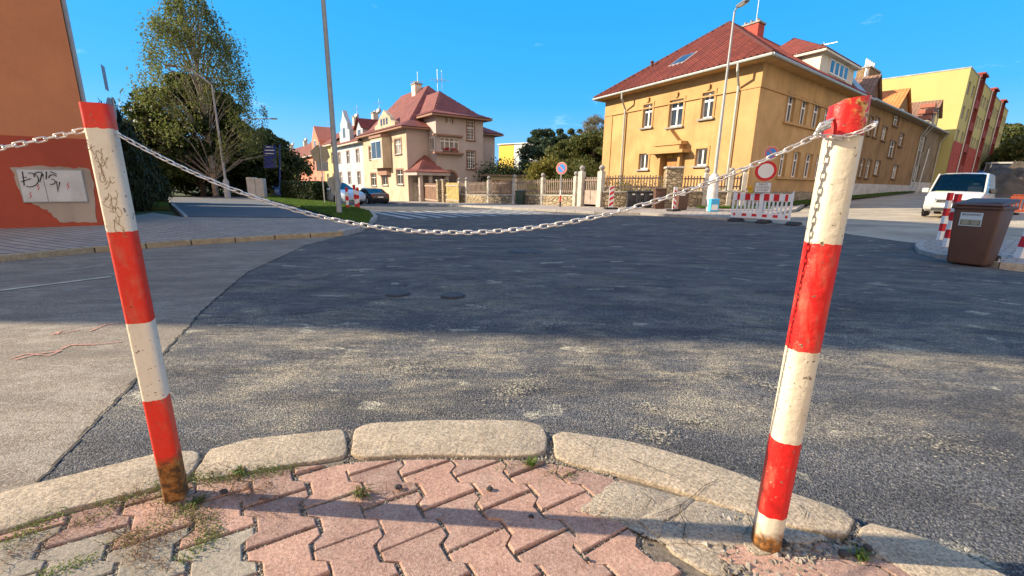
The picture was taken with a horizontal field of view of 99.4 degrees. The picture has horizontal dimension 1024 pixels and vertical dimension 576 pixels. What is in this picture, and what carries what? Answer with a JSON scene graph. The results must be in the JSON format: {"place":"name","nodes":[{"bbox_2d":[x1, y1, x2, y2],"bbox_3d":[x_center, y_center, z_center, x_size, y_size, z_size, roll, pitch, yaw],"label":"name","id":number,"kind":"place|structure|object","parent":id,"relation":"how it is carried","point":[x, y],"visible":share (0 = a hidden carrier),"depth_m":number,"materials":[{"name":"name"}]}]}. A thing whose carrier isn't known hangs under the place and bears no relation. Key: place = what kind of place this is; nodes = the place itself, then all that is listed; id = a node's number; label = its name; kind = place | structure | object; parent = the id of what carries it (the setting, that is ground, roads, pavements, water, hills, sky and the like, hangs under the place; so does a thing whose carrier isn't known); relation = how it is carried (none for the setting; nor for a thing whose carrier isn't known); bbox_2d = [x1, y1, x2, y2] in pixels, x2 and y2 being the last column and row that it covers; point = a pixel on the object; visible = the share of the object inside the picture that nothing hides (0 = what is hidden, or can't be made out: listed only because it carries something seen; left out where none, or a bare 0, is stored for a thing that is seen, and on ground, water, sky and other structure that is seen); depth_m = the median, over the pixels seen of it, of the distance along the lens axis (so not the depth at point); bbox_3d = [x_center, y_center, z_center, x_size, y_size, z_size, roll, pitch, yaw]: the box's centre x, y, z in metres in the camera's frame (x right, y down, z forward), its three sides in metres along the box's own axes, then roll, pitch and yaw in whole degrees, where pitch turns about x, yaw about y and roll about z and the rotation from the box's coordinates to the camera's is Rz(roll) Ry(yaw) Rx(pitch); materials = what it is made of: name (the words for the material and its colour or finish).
{"place":"outdoors","nodes":[
{"label":"outdoors","id":0,"kind":"place"},
{"bbox_2d":[0,236,339,491],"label":"old asphalt road","id":1,"kind":"structure","parent":0,"point":[53,406],"depth_m":3.36,"materials":[{"name":"asphalt"}]},
{"bbox_2d":[36,237,335,481],"bbox_3d":[-3.365,-0.296,6.298,0.626,0.305,10.146,-3,14,-15],"label":"road joint","id":2,"kind":"object","parent":1,"relation":"on","point":[116,399],"visible":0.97,"depth_m":2.22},
{"bbox_2d":[0,213,356,254],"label":"block pavement","id":3,"kind":"structure","parent":0,"point":[153,227],"depth_m":11.24,"materials":[{"name":"concrete"}]},
{"bbox_2d":[169,196,331,217],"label":"driveway","id":4,"kind":"structure","parent":0,"point":[244,206],"depth_m":20.19,"materials":[{"name":"asphalt"}]},
{"bbox_2d":[3,444,892,575],"bbox_3d":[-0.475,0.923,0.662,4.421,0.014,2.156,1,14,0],"label":"joint gravel","id":5,"kind":"structure","parent":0,"point":[244,557],"depth_m":1.35,"materials":[{"name":"gravel"}]},
{"bbox_2d":[80,429,864,546],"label":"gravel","id":6,"kind":"structure","parent":5,"relation":"on","point":[854,531],"depth_m":1.70,"materials":[{"name":"gravel"}]},
{"bbox_2d":[0,459,910,575],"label":"pavement pavers","id":7,"kind":"object","parent":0,"point":[425,555],"visible":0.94,"depth_m":1.33,"materials":[{"name":"brick"}]},
{"bbox_2d":[79,102,188,503],"bbox_3d":[-1.136,0.162,1.341,0.071,1.363,0.065,-5,15,-23],"label":"barrier post","id":8,"kind":"object","parent":7,"relation":"on","point":[100,125],"visible":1,"depth_m":1.28,"materials":[{"name":"metal"}]},
{"bbox_2d":[113,130,821,234],"bbox_3d":[-0.187,-0.273,1.142,1.846,0.267,0.015,2,14,5],"label":"chain","id":9,"kind":"object","parent":8,"relation":"attached to","point":[644,204],"visible":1,"depth_m":1.16,"materials":[{"name":"metal"}]},
{"bbox_2d":[0,456,588,575],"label":"moss","id":10,"kind":"object","parent":7,"relation":"on","point":[164,526],"visible":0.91,"depth_m":1.36,"materials":[{"name":"green plant"}]},
{"bbox_2d":[0,459,629,575],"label":"creeping weed","id":11,"kind":"object","parent":7,"relation":"on","point":[170,509],"visible":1,"depth_m":1.39,"materials":[{"name":"plant"}]},
{"bbox_2d":[339,484,379,502],"bbox_3d":[-0.504,0.703,1.476,0.152,0.033,0.119,1,14,0],"label":"grass tuft","id":12,"kind":"object","parent":7,"relation":"on","point":[360,493],"visible":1,"depth_m":1.48,"materials":[{"name":"green plant"}]},
{"bbox_2d":[580,493,820,575],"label":"mortar bed","id":13,"kind":"object","parent":7,"relation":"on","point":[703,556],"visible":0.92,"depth_m":1.29,"materials":[{"name":"concrete"}]},
{"bbox_2d":[641,500,881,575],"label":"rubble","id":14,"kind":"object","parent":13,"relation":"on","point":[783,552],"visible":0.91,"depth_m":1.28,"materials":[{"name":"gravel"}]},
{"bbox_2d":[751,95,871,553],"bbox_3d":[0.780,0.221,1.181,0.083,1.376,0.077,5,14,17],"label":"barrier post","id":15,"kind":"object","parent":7,"relation":"on","point":[837,168],"visible":0.98,"depth_m":1.12,"materials":[{"name":"metal"}]},
{"bbox_2d":[815,121,877,139],"bbox_3d":[0.789,-0.373,1.038,0.116,0.044,0.109,5,14,15],"label":"chain","id":16,"kind":"object","parent":15,"relation":"attached to","point":[871,125],"visible":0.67,"depth_m":1.00,"materials":[{"name":"metal"}]},
{"bbox_2d":[839,537,876,563],"bbox_3d":[1.025,0.777,1.277,0.081,0.025,0.098,1,14,0],"label":"grass tuft","id":17,"kind":"object","parent":7,"relation":"on","point":[860,553],"visible":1,"depth_m":1.27,"materials":[{"name":"green plant"}]},
{"bbox_2d":[481,374,555,405],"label":"spilled sand","id":18,"kind":"structure","parent":0,"point":[520,390],"depth_m":2.36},
{"bbox_2d":[37,202,1023,575],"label":"new asphalt road","id":19,"kind":"structure","parent":0,"point":[927,346],"depth_m":2.91,"materials":[{"name":"asphalt"}]},
{"bbox_2d":[0,451,199,535],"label":"kerb stone","id":20,"kind":"object","parent":19,"relation":"on","point":[71,493],"visible":0.52,"depth_m":1.49,"materials":[{"name":"stone"}]},
{"bbox_2d":[0,231,342,261],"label":"kerb","id":21,"kind":"structure","parent":19,"relation":"on","point":[56,253],"depth_m":8.99,"materials":[{"name":"stone"}]},
{"bbox_2d":[195,429,346,480],"bbox_3d":[-0.938,0.724,1.752,0.528,0.162,0.243,-4,14,-18],"label":"kerb stone","id":22,"kind":"object","parent":19,"relation":"on","point":[310,448],"visible":0.52,"depth_m":1.71,"materials":[{"name":"stone"}]},
{"bbox_2d":[325,183,365,204],"bbox_3d":[-12.130,-6.502,29.846,4.620,1.481,2.160,10,16,33],"label":"parked car","id":23,"kind":"object","parent":19,"relation":"on","point":[331,196],"visible":0.32,"depth_m":28.80,"materials":[{"name":"blue paint"}]},
{"bbox_2d":[338,211,377,235],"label":"kerb","id":24,"kind":"structure","parent":19,"relation":"on","point":[357,229],"depth_m":12.17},
{"bbox_2d":[360,188,388,203],"bbox_3d":[-13.050,-8.538,40.167,2.160,1.481,4.620,-10,17,-37],"label":"parked car","id":25,"kind":"object","parent":19,"relation":"on","point":[374,195],"visible":0.68,"depth_m":38.65,"materials":[{"name":"black paint"}]},
{"bbox_2d":[351,420,546,460],"bbox_3d":[-0.266,0.708,1.852,0.830,0.166,0.285,1,14,0],"label":"kerb stone","id":26,"kind":"object","parent":19,"relation":"on","point":[483,439],"visible":0.66,"depth_m":1.81,"materials":[{"name":"concrete"}]},
{"bbox_2d":[374,209,552,218],"bbox_3d":[-2.337,-3.595,20.827,7.532,0.052,4.583,-9,17,-34],"label":"crosswalk marking","id":27,"kind":"object","parent":19,"relation":"on","point":[503,210],"visible":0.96,"depth_m":20.22,"materials":[{"name":"paint"}]},
{"bbox_2d":[581,481,673,522],"bbox_3d":[0.389,0.751,1.490,0.317,0.049,0.180,-9,17,-35],"label":"broken concrete","id":28,"kind":"object","parent":19,"relation":"on","point":[618,496],"visible":0.62,"depth_m":1.48,"materials":[{"name":"concrete"}]},
{"bbox_2d":[640,497,693,536],"bbox_3d":[0.513,0.762,1.445,0.240,0.053,0.077,-11,18,-41],"label":"broken concrete","id":29,"kind":"object","parent":19,"relation":"on","point":[650,522],"visible":0.59,"depth_m":1.42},
{"bbox_2d":[659,501,744,546],"bbox_3d":[0.610,0.775,1.403,0.318,0.050,0.191,1,14,0],"label":"broken concrete","id":30,"kind":"object","parent":19,"relation":"on","point":[696,521],"visible":0.7,"depth_m":1.37,"materials":[{"name":"concrete"}]},
{"bbox_2d":[552,432,853,543],"bbox_3d":[0.639,0.771,1.647,1.047,0.163,0.252,7,15,24],"label":"kerb stone","id":31,"kind":"object","parent":19,"relation":"on","point":[732,490],"visible":0.57,"depth_m":1.61,"materials":[{"name":"concrete"}]},
{"bbox_2d":[582,441,847,563],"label":"hairline cracks","id":32,"kind":"object","parent":31,"relation":"on","point":[693,495],"visible":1,"depth_m":1.42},
{"bbox_2d":[666,544,744,575],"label":"broken concrete","id":33,"kind":"object","parent":19,"relation":"on","point":[689,561],"visible":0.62,"depth_m":1.25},
{"bbox_2d":[727,190,801,225],"bbox_3d":[9.865,-3.157,16.890,0.840,1.240,2.477,-12,18,-42],"label":"road barrier","id":34,"kind":"object","parent":19,"relation":"on","point":[762,198],"visible":1,"depth_m":16.92,"materials":[{"name":"white plastic"}]},
{"bbox_2d":[754,146,778,219],"bbox_3d":[9.732,-3.981,16.809,0.750,2.876,0.204,5,14,17],"label":"traffic sign","id":35,"kind":"object","parent":19,"relation":"on","point":[766,171],"visible":0.97,"depth_m":16.62,"materials":[{"name":"metal"}]},
{"bbox_2d":[742,514,820,555],"bbox_3d":[0.826,0.797,1.320,0.230,0.052,0.175,7,15,24],"label":"broken concrete","id":36,"kind":"object","parent":19,"relation":"on","point":[792,536],"visible":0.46,"depth_m":1.34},
{"bbox_2d":[857,523,1005,575],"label":"kerb stone","id":37,"kind":"object","parent":19,"relation":"on","point":[911,554],"visible":0.68,"depth_m":1.28,"materials":[{"name":"concrete"}]},
{"bbox_2d":[914,240,1023,271],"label":"kerb","id":38,"kind":"structure","parent":19,"relation":"on","point":[922,250],"depth_m":8.88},
{"bbox_2d":[947,198,1019,265],"bbox_3d":[8.743,-1.044,8.130,0.821,1.233,0.681,-6,15,-27],"label":"wheelie bin","id":39,"kind":"object","parent":19,"relation":"on","point":[979,228],"visible":0.99,"depth_m":7.94,"materials":[{"name":"brown plastic"}]},
{"bbox_2d":[66,0,1023,170],"label":"sky","id":40,"kind":"structure","parent":0,"point":[525,66],"materials":[{"name":"blue"}]},
{"bbox_2d":[134,190,999,267],"bbox_3d":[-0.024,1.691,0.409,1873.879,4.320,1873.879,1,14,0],"label":"ground","id":41,"kind":"structure","parent":0,"point":[172,211],"depth_m":19.98,"materials":[{"name":"asphalt"}]},
{"bbox_2d":[0,0,104,227],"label":"apartment block","id":42,"kind":"structure","parent":41,"relation":"on","point":[50,183],"depth_m":11.27,"materials":[{"name":"orange paint"}]},
{"bbox_2d":[135,205,169,210],"bbox_3d":[-20.955,-4.940,25.027,9.911,0.200,10.287,1,14,0],"label":"grass patch","id":43,"kind":"object","parent":41,"relation":"on","point":[160,208],"visible":0.22,"depth_m":20.23,"materials":[{"name":"plant"}]},
{"bbox_2d":[98,98,164,211],"bbox_3d":[-17.706,-5.695,19.299,3.175,5.265,3.055,-6,15,-26],"label":"conifer","id":44,"kind":"object","parent":43,"relation":"on","point":[145,187],"visible":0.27,"depth_m":19.19,"materials":[{"name":"green plant"}]},
{"bbox_2d":[123,118,174,204],"bbox_3d":[-19.737,-6.222,22.753,2.944,5.124,2.859,-7,16,-31],"label":"conifer","id":45,"kind":"object","parent":43,"relation":"on","point":[154,164],"visible":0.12,"depth_m":22.95,"materials":[{"name":"green plant"}]},
{"bbox_2d":[164,64,230,197],"bbox_3d":[-21.565,-10.559,29.928,3.155,8.880,0.386,1,14,0],"label":"street lamp","id":46,"kind":"object","parent":41,"relation":"on","point":[227,193],"visible":0.91,"depth_m":29.95,"materials":[{"name":"metal"}]},
{"bbox_2d":[118,0,295,196],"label":"birch tree","id":47,"kind":"object","parent":41,"relation":"on","point":[180,26],"visible":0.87,"depth_m":30.06,"materials":[{"name":"green plant"}]},
{"bbox_2d":[170,187,371,219],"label":"grass verge","id":48,"kind":"object","parent":41,"relation":"on","point":[198,193],"depth_m":37.52,"materials":[{"name":"plant"}]},
{"bbox_2d":[115,71,270,196],"bbox_3d":[-25.503,-12.009,34.586,10.860,9.497,10.652,1,14,0],"label":"lime tree","id":49,"kind":"object","parent":48,"relation":"on","point":[243,172],"visible":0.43,"depth_m":31.98,"materials":[{"name":"green plant"}]},
{"bbox_2d":[174,139,241,195],"bbox_3d":[-26.096,-10.447,37.934,6.163,5.596,6.141,1,14,0],"label":"shrub","id":50,"kind":"object","parent":48,"relation":"on","point":[190,186],"visible":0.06,"depth_m":36.46,"materials":[{"name":"green plant"}]},
{"bbox_2d":[188,151,281,195],"bbox_3d":[-24.398,-10.522,38.854,5.571,5.281,7.506,11,17,37],"label":"shrub","id":51,"kind":"object","parent":48,"relation":"on","point":[243,190],"visible":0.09,"depth_m":38.61,"materials":[{"name":"green plant"}]},
{"bbox_2d":[187,127,309,191],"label":"lime tree","id":52,"kind":"object","parent":48,"relation":"on","point":[294,162],"visible":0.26,"depth_m":40.23,"materials":[{"name":"green plant"}]},
{"bbox_2d":[246,177,267,198],"bbox_3d":[-17.803,-6.879,30.292,1.200,1.620,0.450,1,14,0],"label":"utility cabinet","id":53,"kind":"object","parent":48,"relation":"on","point":[257,187],"visible":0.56,"depth_m":30.08,"materials":[{"name":"grey metal"}]},
{"bbox_2d":[263,145,280,195],"bbox_3d":[-18.051,-8.761,32.908,1.400,4.053,0.131,1,14,0],"label":"traffic sign","id":54,"kind":"object","parent":48,"relation":"on","point":[270,152],"visible":0.93,"depth_m":32.61,"materials":[{"name":"metal"}]},
{"bbox_2d":[279,180,328,200],"bbox_3d":[-14.448,-6.806,30.552,5.958,1.572,1.808,13,18,41],"label":"hedge","id":55,"kind":"object","parent":48,"relation":"on","point":[308,189],"visible":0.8,"depth_m":29.11,"materials":[{"name":"green plant"}]},
{"bbox_2d":[261,195,371,225],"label":"grass","id":56,"kind":"structure","parent":48,"relation":"on","point":[356,214],"depth_m":19.45,"materials":[{"name":"plant"}]},
{"bbox_2d":[310,142,329,202],"bbox_3d":[-10.614,-6.297,24.240,0.998,3.529,0.092,-3,14,-16],"label":"traffic sign","id":57,"kind":"object","parent":48,"relation":"on","point":[320,155],"visible":0.85,"depth_m":24.06,"materials":[{"name":"metal"}]},
{"bbox_2d":[321,0,341,212],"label":"street lamp","id":58,"kind":"object","parent":48,"relation":"on","point":[332,124],"visible":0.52,"depth_m":16.12,"materials":[{"name":"metal"}]},
{"bbox_2d":[293,123,338,181],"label":"terraced house","id":59,"kind":"structure","parent":41,"relation":"on","point":[321,135],"depth_m":78.88,"materials":[{"name":"paint"}]},
{"bbox_2d":[320,105,359,180],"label":"terraced house","id":60,"kind":"structure","parent":41,"relation":"on","point":[328,146],"depth_m":72.30,"materials":[{"name":"beige concrete"}]},
{"bbox_2d":[331,99,383,189],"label":"terraced house","id":61,"kind":"structure","parent":41,"relation":"on","point":[350,158],"depth_m":61.81,"materials":[{"name":"white paint"}]},
{"bbox_2d":[355,70,503,201],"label":"villa","id":62,"kind":"object","parent":41,"relation":"on","point":[420,135],"visible":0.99,"depth_m":47.66,"materials":[{"name":"beige paint"}]},
{"bbox_2d":[418,183,436,201],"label":"board gate","id":63,"kind":"structure","parent":62,"relation":"attached to","point":[429,191],"depth_m":43.15,"materials":[{"name":"paint"}]},
{"bbox_2d":[432,133,463,154],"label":"window","id":64,"kind":"structure","parent":62,"relation":"in","point":[445,142],"depth_m":46.33,"materials":[{"name":"white glass"}]},
{"bbox_2d":[466,119,475,140],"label":"window","id":65,"kind":"structure","parent":62,"relation":"in","point":[470,124],"depth_m":47.64,"materials":[{"name":"white glass"}]},
{"bbox_2d":[480,174,551,194],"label":"garage","id":66,"kind":"structure","parent":41,"relation":"on","point":[498,178],"depth_m":43.65,"materials":[{"name":"concrete"}]},
{"bbox_2d":[497,142,541,169],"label":"modern building","id":67,"kind":"structure","parent":41,"relation":"on","point":[507,150],"depth_m":77.05,"materials":[{"name":"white paint"}]},
{"bbox_2d":[388,191,923,220],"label":"kerb","id":68,"kind":"structure","parent":41,"relation":"on","point":[798,207],"depth_m":22.12,"materials":[{"name":"concrete"}]},
{"bbox_2d":[592,1,875,205],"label":"corner house","id":69,"kind":"structure","parent":41,"relation":"on","point":[660,114],"depth_m":27.98,"materials":[{"name":"yellow paint"}]},
{"bbox_2d":[635,151,649,170],"bbox_3d":[9.620,-9.247,31.666,0.356,1.359,1.265,-6,15,-27],"label":"window","id":70,"kind":"structure","parent":69,"relation":"in","point":[645,159],"depth_m":31.78,"materials":[{"name":"white glass"}]},
{"bbox_2d":[639,97,654,129],"bbox_3d":[9.676,-12.426,30.875,0.356,2.123,1.217,-6,15,-27],"label":"window","id":71,"kind":"structure","parent":69,"relation":"in","point":[649,113],"depth_m":30.99,"materials":[{"name":"white glass"}]},
{"bbox_2d":[664,92,685,129],"bbox_3d":[10.861,-11.729,28.668,0.356,2.250,1.490,-6,15,-27],"label":"window","id":72,"kind":"structure","parent":69,"relation":"in","point":[677,109],"depth_m":28.78,"materials":[{"name":"white glass"}]},
{"bbox_2d":[691,145,709,167],"bbox_3d":[11.926,-8.247,27.296,0.356,1.298,1.194,-6,15,-27],"label":"window","id":73,"kind":"structure","parent":69,"relation":"in","point":[703,154],"depth_m":27.37,"materials":[{"name":"white glass"}]},
{"bbox_2d":[696,84,716,120],"bbox_3d":[11.986,-11.342,26.515,0.356,2.059,1.188,-6,15,-27],"label":"window","id":74,"kind":"structure","parent":69,"relation":"in","point":[709,104],"depth_m":26.62,"materials":[{"name":"white glass"}]},
{"bbox_2d":[821,42,931,194],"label":"terraced house","id":75,"kind":"structure","parent":41,"relation":"on","point":[889,150],"depth_m":41.17,"materials":[{"name":"brown tile"}]},
{"bbox_2d":[910,99,949,190],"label":"terraced house","id":76,"kind":"structure","parent":41,"relation":"on","point":[931,112],"depth_m":50.94,"materials":[{"name":"paint"}]},
{"bbox_2d":[882,66,1008,188],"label":"apartment block","id":77,"kind":"structure","parent":41,"relation":"on","point":[972,121],"depth_m":55.64,"materials":[{"name":"yellow paint"}]},
{"bbox_2d":[981,134,1023,169],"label":"tree","id":78,"kind":"object","parent":41,"relation":"on","point":[1010,149],"visible":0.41,"depth_m":66.98,"materials":[{"name":"green plant"}]},
{"bbox_2d":[984,160,1023,197],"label":"soil heap","id":79,"kind":"object","parent":41,"relation":"on","point":[1009,181],"visible":0.46,"depth_m":35.27,"materials":[{"name":"soil"}]},
{"bbox_3d":[-2.727,0.449,0.067,0.108,1.360,0.108,1,14,0],"label":"barrier post","id":80,"kind":"object","parent":41,"relation":"on","visible":0},
{"bbox_2d":[0,127,84,150],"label":"chain","id":81,"kind":"object","parent":80,"relation":"attached to","point":[13,144],"visible":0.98,"depth_m":1.14,"materials":[{"name":"metal"}]},
{"bbox_2d":[389,191,917,217],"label":"sidewalk","id":82,"kind":"structure","parent":0,"point":[724,212],"depth_m":23.77,"materials":[{"name":"concrete"}]},
{"bbox_2d":[445,171,577,205],"bbox_3d":[-1.027,-7.285,33.330,0.419,3.072,16.446,-10,17,-37],"label":"picket fence","id":83,"kind":"object","parent":82,"relation":"on","point":[542,198],"visible":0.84,"depth_m":31.34,"materials":[{"name":"stone"}]},
{"bbox_2d":[445,183,458,202],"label":"board gate","id":84,"kind":"structure","parent":83,"relation":"attached to","point":[452,191],"depth_m":37.73,"materials":[{"name":"paint"}]},
{"bbox_2d":[577,165,605,206],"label":"garden gate","id":85,"kind":"structure","parent":82,"relation":"on","point":[583,195],"depth_m":26.13,"materials":[{"name":"concrete"}]},
{"bbox_2d":[602,175,662,206],"bbox_3d":[7.018,-5.369,25.256,3.421,2.372,0.400,3,14,10],"label":"picket fence","id":86,"kind":"object","parent":82,"relation":"on","point":[620,198],"visible":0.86,"depth_m":25.17,"materials":[{"name":"stone"}]},
{"bbox_2d":[652,187,666,207],"bbox_3d":[8.038,-4.906,23.706,0.631,1.130,0.731,2,14,5],"label":"wheelie bin","id":87,"kind":"object","parent":82,"relation":"on","point":[659,192],"visible":0.95,"depth_m":23.43,"materials":[{"name":"brown plastic"}]},
{"bbox_2d":[663,166,684,207],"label":"stone pillar","id":88,"kind":"structure","parent":82,"relation":"on","point":[673,176],"depth_m":24.32,"materials":[{"name":"stone"}]},
{"bbox_2d":[673,189,690,209],"bbox_3d":[8.780,-4.587,22.546,0.631,1.058,0.731,0,14,-5],"label":"wheelie bin","id":89,"kind":"object","parent":82,"relation":"on","point":[682,202],"visible":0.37,"depth_m":22.29,"materials":[{"name":"brown plastic"}]},
{"bbox_2d":[683,167,748,207],"bbox_3d":[11.309,-5.386,24.423,3.505,2.752,0.420,3,14,10],"label":"picket fence","id":90,"kind":"object","parent":82,"relation":"on","point":[697,198],"visible":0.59,"depth_m":24.23,"materials":[{"name":"stone"}]},
{"bbox_2d":[705,0,749,210],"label":"street lamp","id":91,"kind":"object","parent":82,"relation":"on","point":[713,190],"visible":0.96,"depth_m":21.40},
{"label":"grass strip","id":92,"kind":"structure","parent":82,"relation":"on","visible":0},
{"bbox_2d":[750,191,914,205],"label":"grass","id":93,"kind":"structure","parent":92,"relation":"on","point":[807,201],"depth_m":33.97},
{"bbox_2d":[625,418,687,443],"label":"spilled sand","id":94,"kind":"structure","parent":0,"point":[656,434],"depth_m":1.96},
{"bbox_2d":[745,192,1023,242],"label":"dirt road","id":95,"kind":"structure","parent":0,"point":[897,217],"depth_m":18.22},
{"bbox_2d":[936,193,953,239],"bbox_3d":[11.673,-1.892,11.703,0.092,1.320,0.092,1,14,0],"label":"striped bollard","id":96,"kind":"object","parent":95,"relation":"on","point":[945,215],"visible":0.94,"depth_m":11.67,"materials":[{"name":"metal"}]},
{"bbox_2d":[921,173,997,215],"bbox_3d":[20.008,-4.155,19.343,4.430,1.910,2.300,-10,17,-37],"label":"parked van","id":97,"kind":"object","parent":95,"relation":"on","point":[973,185],"visible":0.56,"depth_m":19.06,"materials":[{"name":"white paint"}]},
{"bbox_2d":[999,123,1023,146],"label":"tree","id":98,"kind":"object","parent":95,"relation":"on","point":[1010,130],"visible":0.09,"depth_m":85.50,"materials":[{"name":"green plant"}]},
{"bbox_2d":[824,416,1023,470],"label":"spilled sand","id":99,"kind":"structure","parent":0,"point":[940,445],"depth_m":1.90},
{"bbox_2d":[916,240,1023,262],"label":"corner pavement","id":100,"kind":"structure","parent":0,"point":[1007,250],"depth_m":9.92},
{"bbox_2d":[942,194,962,246],"bbox_3d":[10.264,-1.522,10.132,0.092,1.320,0.092,1,14,0],"label":"striped bollard","id":101,"kind":"object","parent":100,"relation":"on","point":[957,198],"visible":0.58,"depth_m":10.13,"materials":[{"name":"white paint"}]},
{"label":"garden","id":102,"kind":"structure","parent":0,"visible":0},
{"bbox_2d":[471,156,527,194],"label":"shrub","id":103,"kind":"object","parent":102,"relation":"on","point":[511,170],"visible":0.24,"depth_m":46.33,"materials":[{"name":"green plant"}]},
{"bbox_2d":[515,128,557,171],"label":"pine tree","id":104,"kind":"object","parent":102,"relation":"on","point":[538,148],"visible":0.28,"depth_m":48.36,"materials":[{"name":"green plant"}]},
{"bbox_2d":[522,152,561,194],"bbox_3d":[3.078,-9.770,39.155,4.442,4.734,3.637,1,14,0],"label":"shrub","id":105,"kind":"object","parent":102,"relation":"on","point":[547,167],"visible":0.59,"depth_m":37.95,"materials":[{"name":"green plant"}]},
{"bbox_2d":[540,139,601,189],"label":"garden tree","id":106,"kind":"object","parent":102,"relation":"on","point":[555,150],"visible":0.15,"depth_m":42.45,"materials":[{"name":"green plant"}]},
{"bbox_2d":[545,156,597,197],"bbox_3d":[5.205,-9.188,37.398,5.600,4.367,5.206,1,14,0],"label":"shrub","id":107,"kind":"object","parent":102,"relation":"on","point":[569,173],"visible":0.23,"depth_m":36.40,"materials":[{"name":"green plant"}]},
{"bbox_2d":[557,129,603,194],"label":"garden tree","id":108,"kind":"object","parent":102,"relation":"on","point":[592,140],"visible":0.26,"depth_m":40.13,"materials":[{"name":"green plant"}]},
{"bbox_2d":[574,114,603,134],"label":"bare tree","id":109,"kind":"object","parent":102,"relation":"on","point":[593,122],"visible":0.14,"depth_m":55.72,"materials":[{"name":"green plant"}]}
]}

